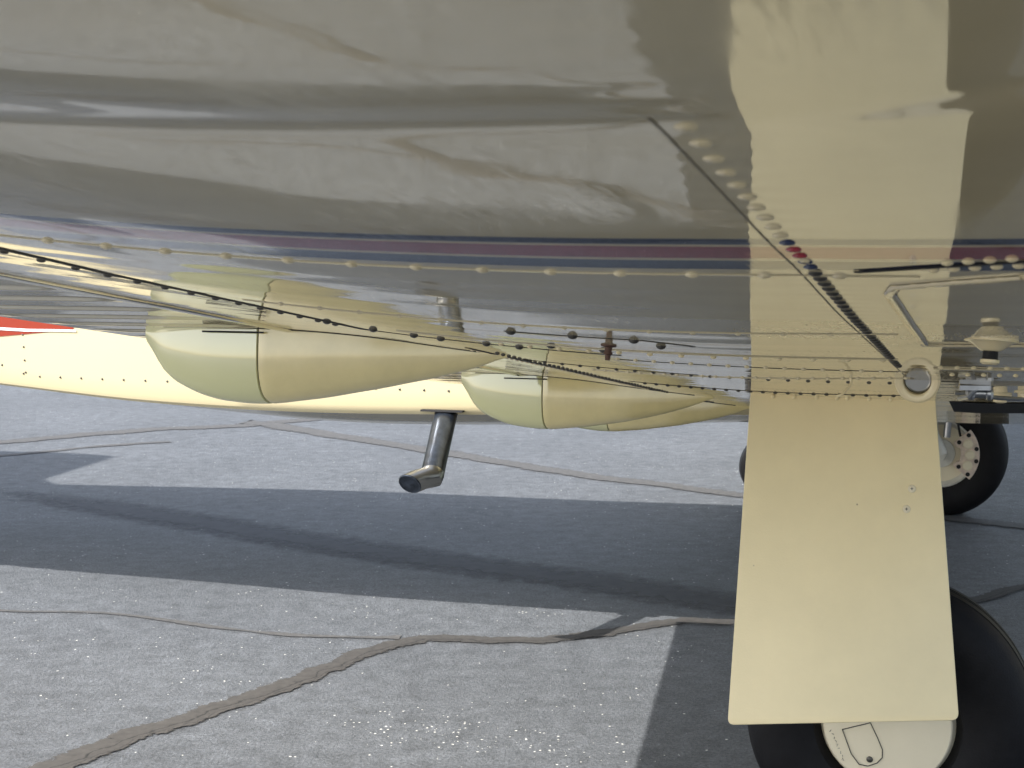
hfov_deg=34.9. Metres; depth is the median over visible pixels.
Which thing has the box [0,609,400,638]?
pavement crack
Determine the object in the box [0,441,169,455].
pavement crack
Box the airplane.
[0,0,1023,767]
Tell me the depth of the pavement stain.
7.02 m
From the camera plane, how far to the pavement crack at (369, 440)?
9.69 m
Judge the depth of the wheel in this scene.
8.55 m
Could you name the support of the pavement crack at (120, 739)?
on the apron
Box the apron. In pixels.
[0,385,1023,767]
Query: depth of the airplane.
1.13 m
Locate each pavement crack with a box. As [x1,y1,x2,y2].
[0,418,316,443]
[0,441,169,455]
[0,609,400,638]
[29,584,1023,767]
[240,420,1023,528]
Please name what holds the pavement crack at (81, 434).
on the apron
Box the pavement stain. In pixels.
[38,497,735,610]

